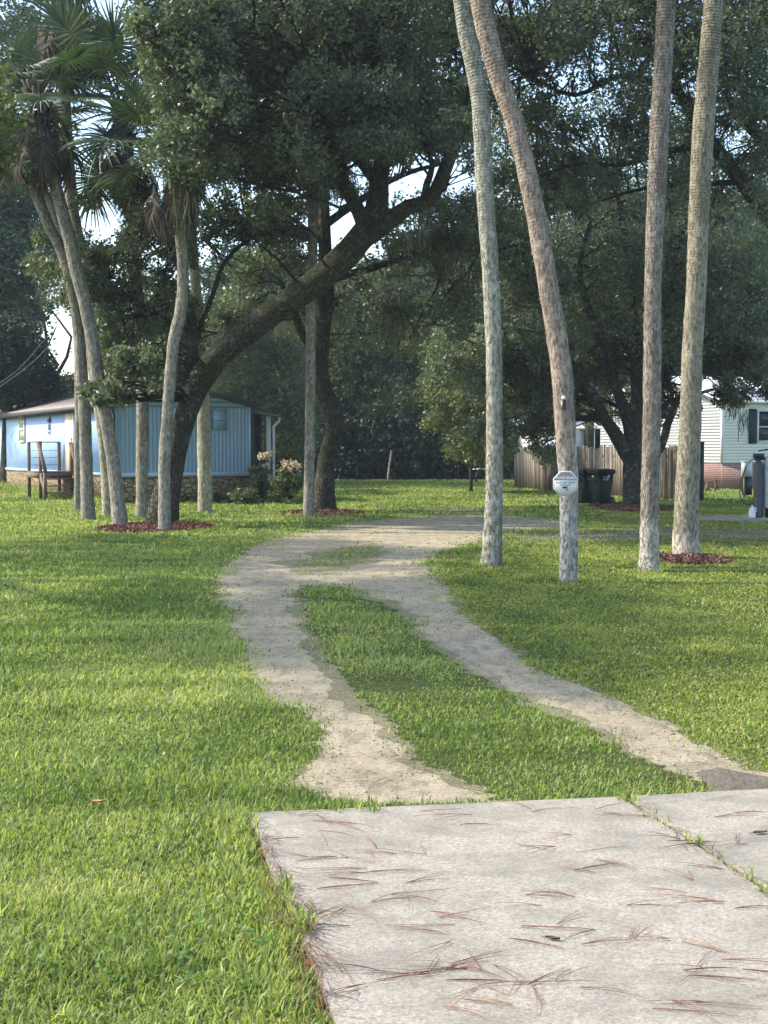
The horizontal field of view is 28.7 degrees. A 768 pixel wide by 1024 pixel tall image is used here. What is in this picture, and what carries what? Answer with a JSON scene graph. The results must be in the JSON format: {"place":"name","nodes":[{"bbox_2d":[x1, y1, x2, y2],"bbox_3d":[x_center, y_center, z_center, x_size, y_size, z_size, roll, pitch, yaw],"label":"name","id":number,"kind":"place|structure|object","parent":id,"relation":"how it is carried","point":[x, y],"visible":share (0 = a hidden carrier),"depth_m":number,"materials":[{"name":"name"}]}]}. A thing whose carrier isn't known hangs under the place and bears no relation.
{"place":"outdoors","nodes":[
{"label":"outdoors","id":0,"kind":"place"},
{"bbox_2d":[212,491,225,502],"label":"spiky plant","id":1,"kind":"object","parent":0,"point":[217,498],"visible":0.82,"depth_m":46.52,"materials":[{"name":"plant"}]},
{"bbox_2d":[0,195,767,479],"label":"woodland","id":2,"kind":"object","parent":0,"point":[366,446],"depth_m":82.30,"materials":[{"name":"plant"}]},
{"bbox_2d":[0,478,767,1023],"bbox_3d":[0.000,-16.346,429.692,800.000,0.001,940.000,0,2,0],"label":"lawn","id":3,"kind":"structure","parent":0,"point":[312,732],"depth_m":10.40,"materials":[{"name":"plant"}]},
{"bbox_2d":[0,47,38,199],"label":"shade tree","id":4,"kind":"object","parent":3,"relation":"on","point":[7,145],"visible":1,"depth_m":25.07,"materials":[{"name":"plant"}]},
{"bbox_2d":[0,301,68,483],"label":"background tree","id":5,"kind":"object","parent":3,"relation":"on","point":[38,377],"visible":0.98,"depth_m":60.71,"materials":[{"name":"green plant"}]},
{"bbox_2d":[0,22,81,509],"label":"palm tree","id":6,"kind":"object","parent":3,"relation":"on","point":[52,212],"visible":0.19,"depth_m":40.59,"materials":[{"name":"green plant"}]},
{"bbox_2d":[0,0,90,405],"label":"background tree","id":7,"kind":"object","parent":3,"relation":"on","point":[19,217],"visible":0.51,"depth_m":67.43,"materials":[{"name":"plant"}]},
{"bbox_2d":[0,57,95,519],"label":"palm tree","id":8,"kind":"object","parent":3,"relation":"on","point":[88,512],"visible":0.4,"depth_m":35.20,"materials":[{"name":"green plant"}]},
{"bbox_2d":[26,441,73,499],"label":"deck steps","id":9,"kind":"structure","parent":3,"relation":"on","point":[44,475],"depth_m":50.78,"materials":[{"name":"brown wood"}]},
{"bbox_2d":[38,367,74,401],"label":"background tree","id":10,"kind":"object","parent":3,"relation":"on","point":[67,378],"visible":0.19,"depth_m":91.84,"materials":[{"name":"green plant"}]},
{"bbox_2d":[0,38,127,524],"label":"palm tree","id":11,"kind":"object","parent":3,"relation":"on","point":[52,171],"visible":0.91,"depth_m":32.66,"materials":[{"name":"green plant"}]},
{"bbox_2d":[36,0,110,515],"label":"palm tree","id":12,"kind":"object","parent":3,"relation":"on","point":[105,493],"visible":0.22,"depth_m":37.09,"materials":[{"name":"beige plant"}]},
{"bbox_2d":[2,0,246,516],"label":"palm tree","id":13,"kind":"object","parent":3,"relation":"on","point":[62,22],"visible":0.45,"depth_m":36.05,"materials":[{"name":"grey plant"}]},
{"bbox_2d":[67,258,190,388],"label":"background tree","id":14,"kind":"object","parent":3,"relation":"on","point":[131,326],"visible":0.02,"depth_m":56.59,"materials":[{"name":"plant"}]},
{"bbox_2d":[0,389,281,503],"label":"mobile home","id":15,"kind":"object","parent":3,"relation":"on","point":[235,424],"visible":0.55,"depth_m":48.10,"materials":[{"name":"blue"}]},
{"bbox_2d":[18,416,24,442],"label":"window","id":16,"kind":"structure","parent":15,"relation":"in","point":[21,420],"depth_m":58.73,"materials":[{"name":"white paint"}]},
{"bbox_2d":[66,412,71,470],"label":"door","id":17,"kind":"structure","parent":15,"relation":"in","point":[68,415],"depth_m":51.70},
{"bbox_2d":[95,520,217,532],"bbox_3d":[-4.850,0.292,32.316,2.596,0.167,4.388,0,2,0],"label":"mulch ring","id":18,"kind":"object","parent":3,"relation":"on","point":[142,526],"visible":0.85,"depth_m":31.59,"materials":[{"name":"wood"}]},
{"bbox_2d":[60,53,259,529],"bbox_3d":[-4.473,-4.453,30.643,4.176,9.895,4.085,0,2,0],"label":"palm tree","id":19,"kind":"object","parent":3,"relation":"on","point":[158,211],"visible":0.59,"depth_m":30.74,"materials":[{"name":"green plant"}]},
{"bbox_2d":[90,64,239,512],"bbox_3d":[-5.353,-5.963,39.431,4.531,12.149,4.864,0,2,0],"label":"palm tree","id":20,"kind":"object","parent":3,"relation":"on","point":[204,472],"visible":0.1,"depth_m":39.31,"materials":[{"name":"beige plant"}]},
{"bbox_2d":[227,487,260,504],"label":"garden bush","id":21,"kind":"object","parent":3,"relation":"on","point":[240,495],"visible":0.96,"depth_m":45.45,"materials":[{"name":"green plant"}]},
{"bbox_2d":[245,451,273,502],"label":"flowering bush","id":22,"kind":"object","parent":3,"relation":"on","point":[259,478],"visible":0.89,"depth_m":46.78,"materials":[{"name":"green plant"}]},
{"bbox_2d":[15,0,505,521],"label":"oak tree","id":23,"kind":"object","parent":3,"relation":"on","point":[301,78],"visible":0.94,"depth_m":31.18,"materials":[{"name":"green plant"}]},
{"bbox_2d":[202,274,336,481],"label":"background tree","id":24,"kind":"object","parent":3,"relation":"on","point":[285,398],"visible":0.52,"depth_m":72.93,"materials":[{"name":"plant"}]},
{"bbox_2d":[262,476,285,502],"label":"garden bush","id":25,"kind":"object","parent":3,"relation":"on","point":[274,498],"visible":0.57,"depth_m":46.46,"materials":[{"name":"green plant"}]},
{"bbox_2d":[266,458,303,502],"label":"flowering bush","id":26,"kind":"object","parent":3,"relation":"on","point":[291,483],"visible":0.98,"depth_m":45.99,"materials":[{"name":"green plant"}]},
{"bbox_2d":[280,508,365,515],"bbox_3d":[-1.666,-0.004,39.564,2.421,0.158,4.155,0,2,0],"label":"mulch ring","id":27,"kind":"object","parent":3,"relation":"on","point":[332,512],"visible":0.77,"depth_m":39.09,"materials":[{"name":"wood"}]},
{"bbox_2d":[298,125,372,516],"bbox_3d":[-1.861,-5.773,37.255,3.911,11.978,4.022,0,2,0],"label":"palm tree","id":28,"kind":"object","parent":3,"relation":"on","point":[309,469],"visible":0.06,"depth_m":37.40,"materials":[{"name":"grey plant"}]},
{"bbox_2d":[202,1,526,508],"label":"oak tree","id":29,"kind":"object","parent":3,"relation":"on","point":[459,238],"visible":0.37,"depth_m":41.20,"materials":[{"name":"green plant"}]},
{"bbox_2d":[0,669,767,993],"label":"lawn weeds","id":30,"kind":"object","parent":3,"relation":"on","point":[258,943],"visible":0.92,"depth_m":5.20,"materials":[{"name":"green plant"}]},
{"bbox_2d":[387,450,391,479],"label":"wooden stake","id":31,"kind":"object","parent":3,"relation":"on","point":[388,472],"visible":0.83,"depth_m":79.93,"materials":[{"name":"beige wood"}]},
{"bbox_2d":[298,252,481,428],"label":"background tree","id":32,"kind":"object","parent":3,"relation":"on","point":[384,390],"visible":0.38,"depth_m":83.51,"materials":[{"name":"plant"}]},
{"bbox_2d":[383,506,484,513],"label":"dirt patch","id":33,"kind":"object","parent":3,"relation":"on","point":[454,511],"visible":0.37,"depth_m":41.26,"materials":[{"name":"soil"}]},
{"bbox_2d":[410,316,523,491],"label":"background tree","id":34,"kind":"object","parent":3,"relation":"on","point":[458,420],"visible":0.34,"depth_m":56.24,"materials":[{"name":"plant"}]},
{"bbox_2d":[453,0,503,566],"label":"palm tree","id":35,"kind":"object","parent":3,"relation":"on","point":[492,548],"visible":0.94,"depth_m":21.49,"materials":[{"name":"grey plant"}]},
{"bbox_2d":[249,796,767,1023],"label":"concrete slab","id":36,"kind":"structure","parent":3,"relation":"on","point":[481,865],"depth_m":5.37,"materials":[{"name":"concrete"}]},
{"bbox_2d":[299,983,366,999],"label":"pine needles","id":37,"kind":"object","parent":36,"relation":"on","point":[339,990],"visible":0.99,"depth_m":4.59,"materials":[{"name":"plant"}]},
{"bbox_2d":[316,883,375,888],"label":"pine needles","id":38,"kind":"object","parent":36,"relation":"on","point":[343,885],"visible":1,"depth_m":5.70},
{"bbox_2d":[340,963,384,989],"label":"pine needles","id":39,"kind":"object","parent":36,"relation":"on","point":[357,965],"visible":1,"depth_m":4.79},
{"bbox_2d":[340,970,407,973],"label":"pine needles","id":40,"kind":"object","parent":36,"relation":"on","point":[380,972],"visible":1,"depth_m":4.76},
{"bbox_2d":[365,869,427,872],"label":"pine needles","id":41,"kind":"object","parent":36,"relation":"on","point":[396,870],"visible":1,"depth_m":5.90,"materials":[{"name":"plant"}]},
{"bbox_2d":[369,968,428,983],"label":"pine needles","id":42,"kind":"object","parent":36,"relation":"on","point":[423,973],"visible":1,"depth_m":4.74,"materials":[{"name":"plant"}]},
{"bbox_2d":[376,969,458,979],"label":"pine needles","id":43,"kind":"object","parent":36,"relation":"on","point":[412,974],"visible":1,"depth_m":4.73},
{"bbox_2d":[391,965,466,975],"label":"pine needles","id":44,"kind":"object","parent":36,"relation":"on","point":[451,968],"visible":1,"depth_m":4.79,"materials":[{"name":"plant"}]},
{"bbox_2d":[429,910,484,923],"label":"pine needles","id":45,"kind":"object","parent":36,"relation":"on","point":[452,914],"visible":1,"depth_m":5.34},
{"bbox_2d":[441,1005,489,1018],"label":"pine needles","id":46,"kind":"object","parent":36,"relation":"on","point":[454,1007],"visible":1,"depth_m":4.44,"materials":[{"name":"plant"}]},
{"bbox_2d":[437,992,512,1003],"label":"pine needles","id":47,"kind":"object","parent":36,"relation":"on","point":[495,1000],"visible":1,"depth_m":4.52,"materials":[{"name":"plant"}]},
{"bbox_2d":[446,978,505,980],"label":"pine needles","id":48,"kind":"object","parent":36,"relation":"on","point":[479,979],"visible":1,"depth_m":4.70,"materials":[{"name":"plant"}]},
{"bbox_2d":[446,955,505,968],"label":"pine needles","id":49,"kind":"object","parent":36,"relation":"on","point":[471,960],"visible":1,"depth_m":4.85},
{"bbox_2d":[460,966,508,980],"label":"pine needles","id":50,"kind":"object","parent":36,"relation":"on","point":[468,967],"visible":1,"depth_m":4.77,"materials":[{"name":"plant"}]},
{"bbox_2d":[462,998,519,1008],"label":"pine needles","id":51,"kind":"object","parent":36,"relation":"on","point":[489,1002],"visible":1,"depth_m":4.49,"materials":[{"name":"plant"}]},
{"bbox_2d":[477,980,548,1003],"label":"pine needles","id":52,"kind":"object","parent":36,"relation":"on","point":[503,989],"visible":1,"depth_m":4.66,"materials":[{"name":"plant"}]},
{"bbox_2d":[510,938,565,948],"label":"pine needles","id":53,"kind":"object","parent":36,"relation":"on","point":[536,942],"visible":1,"depth_m":5.04,"materials":[{"name":"plant"}]},
{"bbox_2d":[527,968,569,984],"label":"pine needles","id":54,"kind":"object","parent":36,"relation":"on","point":[539,978],"visible":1,"depth_m":4.70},
{"bbox_2d":[520,925,582,931],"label":"pine needles","id":55,"kind":"object","parent":36,"relation":"on","point":[550,927],"visible":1,"depth_m":5.20,"materials":[{"name":"plant"}]},
{"bbox_2d":[514,980,591,982],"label":"pine needles","id":56,"kind":"object","parent":36,"relation":"on","point":[560,980],"visible":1,"depth_m":4.67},
{"bbox_2d":[523,926,594,940],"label":"pine needles","id":57,"kind":"object","parent":36,"relation":"on","point":[570,927],"visible":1,"depth_m":5.19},
{"bbox_2d":[540,860,595,872],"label":"pine needles","id":58,"kind":"object","parent":36,"relation":"on","point":[572,868],"visible":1,"depth_m":5.94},
{"bbox_2d":[583,937,631,943],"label":"pine needles","id":59,"kind":"object","parent":36,"relation":"on","point":[602,940],"visible":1,"depth_m":5.05,"materials":[{"name":"plant"}]},
{"bbox_2d":[579,987,649,998],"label":"pine needles","id":60,"kind":"object","parent":36,"relation":"on","point":[611,990],"visible":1,"depth_m":4.60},
{"bbox_2d":[610,931,669,945],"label":"pine needles","id":61,"kind":"object","parent":36,"relation":"on","point":[661,937],"visible":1,"depth_m":5.09,"materials":[{"name":"plant"}]},
{"bbox_2d":[640,886,686,892],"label":"pine needles","id":62,"kind":"object","parent":36,"relation":"on","point":[651,888],"visible":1,"depth_m":5.65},
{"bbox_2d":[644,1000,705,1003],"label":"pine needles","id":63,"kind":"object","parent":36,"relation":"on","point":[698,1001],"visible":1,"depth_m":4.50,"materials":[{"name":"plant"}]},
{"bbox_2d":[655,893,716,900],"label":"pine needles","id":64,"kind":"object","parent":36,"relation":"on","point":[689,896],"visible":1,"depth_m":5.54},
{"bbox_2d":[654,1008,734,1015],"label":"pine needles","id":65,"kind":"object","parent":36,"relation":"on","point":[690,1010],"visible":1,"depth_m":4.44,"materials":[{"name":"plant"}]},
{"bbox_2d":[676,900,724,904],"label":"pine needles","id":66,"kind":"object","parent":36,"relation":"on","point":[702,900],"visible":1,"depth_m":5.49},
{"bbox_2d":[683,967,746,986],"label":"pine needles","id":67,"kind":"object","parent":36,"relation":"on","point":[708,974],"visible":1,"depth_m":4.78,"materials":[{"name":"plant"}]},
{"bbox_2d":[689,975,765,981],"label":"pine needles","id":68,"kind":"object","parent":36,"relation":"on","point":[725,977],"visible":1,"depth_m":4.71,"materials":[{"name":"plant"}]},
{"bbox_2d":[694,1001,761,1009],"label":"pine needles","id":69,"kind":"object","parent":36,"relation":"on","point":[727,1004],"visible":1,"depth_m":4.48,"materials":[{"name":"plant"}]},
{"bbox_2d":[721,958,767,961],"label":"pine needles","id":70,"kind":"object","parent":36,"relation":"on","point":[745,959],"visible":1,"depth_m":4.87,"materials":[{"name":"plant"}]},
{"bbox_2d":[470,0,580,583],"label":"palm tree","id":71,"kind":"object","parent":3,"relation":"on","point":[561,365],"visible":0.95,"depth_m":18.89,"materials":[{"name":"grey plant"}]},
{"bbox_2d":[561,396,565,409],"bbox_3d":[2.257,-1.373,18.861,0.064,0.175,0.115,0,2,8],"label":"security light","id":72,"kind":"object","parent":71,"relation":"attached to","point":[563,403],"visible":1,"depth_m":18.82,"materials":[{"name":"black plastic"}]},
{"bbox_2d":[553,471,577,495],"bbox_3d":[2.282,-0.358,18.860,0.314,0.314,0.012,0,2,-3],"label":"warning sign","id":73,"kind":"object","parent":71,"relation":"attached to","point":[565,483],"visible":1,"depth_m":18.86,"materials":[{"name":"metal"}]},
{"bbox_2d":[514,445,557,491],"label":"wooden fence","id":74,"kind":"object","parent":3,"relation":"on","point":[528,473],"visible":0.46,"depth_m":62.77,"materials":[{"name":"brown wood"}]},
{"bbox_2d":[469,216,622,428],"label":"background tree","id":75,"kind":"object","parent":3,"relation":"on","point":[541,314],"visible":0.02,"depth_m":83.70,"materials":[{"name":"plant"}]},
{"bbox_2d":[509,419,599,453],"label":"white building","id":76,"kind":"structure","parent":3,"relation":"on","point":[580,435],"depth_m":80.16,"materials":[{"name":"plastic"}]},
{"bbox_2d":[578,468,591,502],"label":"wheeled bin","id":77,"kind":"object","parent":3,"relation":"on","point":[584,489],"visible":0.38,"depth_m":46.09,"materials":[{"name":"black plastic"}]},
{"bbox_2d":[421,504,767,774],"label":"ground cover","id":78,"kind":"object","parent":3,"relation":"on","point":[755,570],"visible":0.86,"depth_m":14.85,"materials":[{"name":"green plant"}]},
{"bbox_2d":[428,72,767,503],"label":"oak tree","id":79,"kind":"object","parent":3,"relation":"on","point":[728,359],"visible":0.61,"depth_m":44.47,"materials":[{"name":"green plant"}]},
{"bbox_2d":[513,175,688,447],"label":"background tree","id":80,"kind":"object","parent":3,"relation":"on","point":[589,437],"visible":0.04,"depth_m":79.17,"materials":[{"name":"plant"}]},
{"bbox_2d":[470,0,767,235],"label":"oak tree","id":81,"kind":"object","parent":3,"relation":"on","point":[533,45],"visible":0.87,"depth_m":35.21,"materials":[{"name":"green plant"}]},
{"bbox_2d":[577,445,677,498],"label":"wooden fence","id":82,"kind":"object","parent":3,"relation":"on","point":[590,458],"visible":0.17,"depth_m":53.43,"materials":[{"name":"brown wood"}]},
{"bbox_2d":[583,502,673,511],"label":"mulch ring","id":83,"kind":"object","parent":3,"relation":"on","point":[620,506],"visible":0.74,"depth_m":42.52,"materials":[{"name":"wood"}]},
{"bbox_2d":[586,469,615,503],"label":"wheeled bin","id":84,"kind":"object","parent":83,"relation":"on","point":[600,482],"visible":0.94,"depth_m":45.52,"materials":[{"name":"black plastic"}]},
{"bbox_2d":[502,528,767,542],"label":"dirt patch","id":85,"kind":"object","parent":3,"relation":"on","point":[636,535],"visible":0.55,"depth_m":29.61,"materials":[{"name":"soil"}]},
{"bbox_2d":[636,0,675,571],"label":"palm tree","id":86,"kind":"object","parent":3,"relation":"on","point":[660,118],"visible":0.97,"depth_m":20.59,"materials":[{"name":"grey plant"}]},
{"bbox_2d":[600,376,767,489],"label":"white house","id":87,"kind":"structure","parent":3,"relation":"on","point":[726,451],"depth_m":62.48,"materials":[{"name":"plastic"}]},
{"bbox_2d":[757,410,767,441],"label":"window","id":88,"kind":"structure","parent":87,"relation":"in","point":[762,415],"depth_m":62.73,"materials":[{"name":"glass"}]},
{"bbox_2d":[610,194,767,381],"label":"background tree","id":89,"kind":"object","parent":3,"relation":"on","point":[706,331],"visible":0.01,"depth_m":82.05,"materials":[{"name":"plant"}]},
{"bbox_2d":[659,551,732,564],"bbox_3d":[4.701,0.689,22.863,1.166,0.165,2.166,0,2,0],"label":"mulch ring","id":90,"kind":"object","parent":3,"relation":"on","point":[694,558],"visible":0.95,"depth_m":22.45,"materials":[{"name":"wood"}]},
{"bbox_2d":[671,0,722,553],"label":"palm tree","id":91,"kind":"object","parent":3,"relation":"on","point":[685,533],"visible":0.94,"depth_m":23.06,"materials":[{"name":"grey plant"}]},
{"bbox_2d":[628,789,767,887],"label":"concrete slab","id":92,"kind":"structure","parent":3,"relation":"on","point":[696,812],"depth_m":6.73,"materials":[{"name":"concrete"}]},
{"bbox_2d":[700,442,704,500],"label":"fence post","id":93,"kind":"object","parent":3,"relation":"on","point":[702,472],"visible":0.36,"depth_m":48.20,"materials":[{"name":"wood"}]},
{"bbox_2d":[705,478,718,490],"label":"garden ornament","id":94,"kind":"object","parent":3,"relation":"on","point":[707,486],"visible":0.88,"depth_m":59.96,"materials":[{"name":"beige stone"}]},
{"bbox_2d":[700,516,767,520],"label":"concrete pad","id":95,"kind":"object","parent":3,"relation":"on","point":[729,518],"visible":0.56,"depth_m":35.64,"materials":[{"name":"concrete"}]},
{"bbox_2d":[739,454,765,517],"bbox_3d":[8.934,-0.640,36.205,0.667,1.540,0.250,0,2,0],"label":"water softener tank","id":96,"kind":"object","parent":95,"relation":"on","point":[758,483],"visible":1,"depth_m":36.12,"materials":[{"name":"black plastic"}]},
{"bbox_2d":[749,505,756,517],"bbox_3d":[8.844,-0.009,36.031,0.162,0.295,0.162,-1,2,-13],"label":"plastic jug","id":97,"kind":"object","parent":95,"relation":"on","point":[752,512],"visible":1,"depth_m":35.97,"materials":[{"name":"white plastic"}]},
{"bbox_2d":[758,449,767,516],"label":"brine tank","id":98,"kind":"object","parent":95,"relation":"on","point":[765,490],"visible":1,"depth_m":36.15,"materials":[{"name":"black plastic"}]},
{"bbox_2d":[740,461,752,497],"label":"utility box","id":99,"kind":"object","parent":3,"relation":"on","point":[746,482],"visible":0.8,"depth_m":52.01,"materials":[{"name":"white metal"}]},
{"bbox_2d":[0,0,767,388],"label":"sky","id":100,"kind":"structure","parent":0,"point":[339,229],"materials":[{"name":"white"}]},
{"bbox_2d":[194,515,767,805],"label":"gravel track","id":101,"kind":"structure","parent":0,"point":[449,528],"depth_m":12.21,"materials":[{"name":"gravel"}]},
{"bbox_2d":[270,546,392,571],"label":"worn verge","id":102,"kind":"structure","parent":101,"relation":"on","point":[291,563],"depth_m":22.81,"materials":[{"name":"soil"}]},
{"bbox_2d":[299,547,375,570],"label":"turf island","id":103,"kind":"structure","parent":102,"relation":"on","point":[323,561],"depth_m":22.58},
{"bbox_2d":[220,576,729,799],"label":"gravel stones","id":104,"kind":"object","parent":101,"relation":"on","point":[365,791],"visible":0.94,"depth_m":10.21,"materials":[{"name":"gravel"}]},
{"bbox_2d":[280,586,698,799],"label":"worn verge","id":105,"kind":"structure","parent":101,"relation":"on","point":[340,684],"depth_m":10.19,"materials":[{"name":"soil"}]},
{"bbox_2d":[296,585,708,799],"bbox_3d":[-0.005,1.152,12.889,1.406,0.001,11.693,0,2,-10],"label":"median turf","id":106,"kind":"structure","parent":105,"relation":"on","point":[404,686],"depth_m":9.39,"materials":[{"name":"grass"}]},
{"bbox_2d":[221,535,767,1023],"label":"needle litter","id":107,"kind":"object","parent":101,"relation":"on","point":[391,785],"visible":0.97,"depth_m":5.76,"materials":[{"name":"plant"}]},
{"bbox_2d":[695,767,767,790],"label":"dirt patch","id":108,"kind":"object","parent":101,"relation":"on","point":[723,779],"visible":0.91,"depth_m":7.62,"materials":[{"name":"soil"}]},
{"bbox_2d":[556,202,747,241],"bbox_3d":[7.086,-7.540,38.640,6.474,0.606,0.208,2,3,38],"label":"overhead wire","id":109,"kind":"object","parent":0,"point":[643,228],"visible":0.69,"depth_m":39.05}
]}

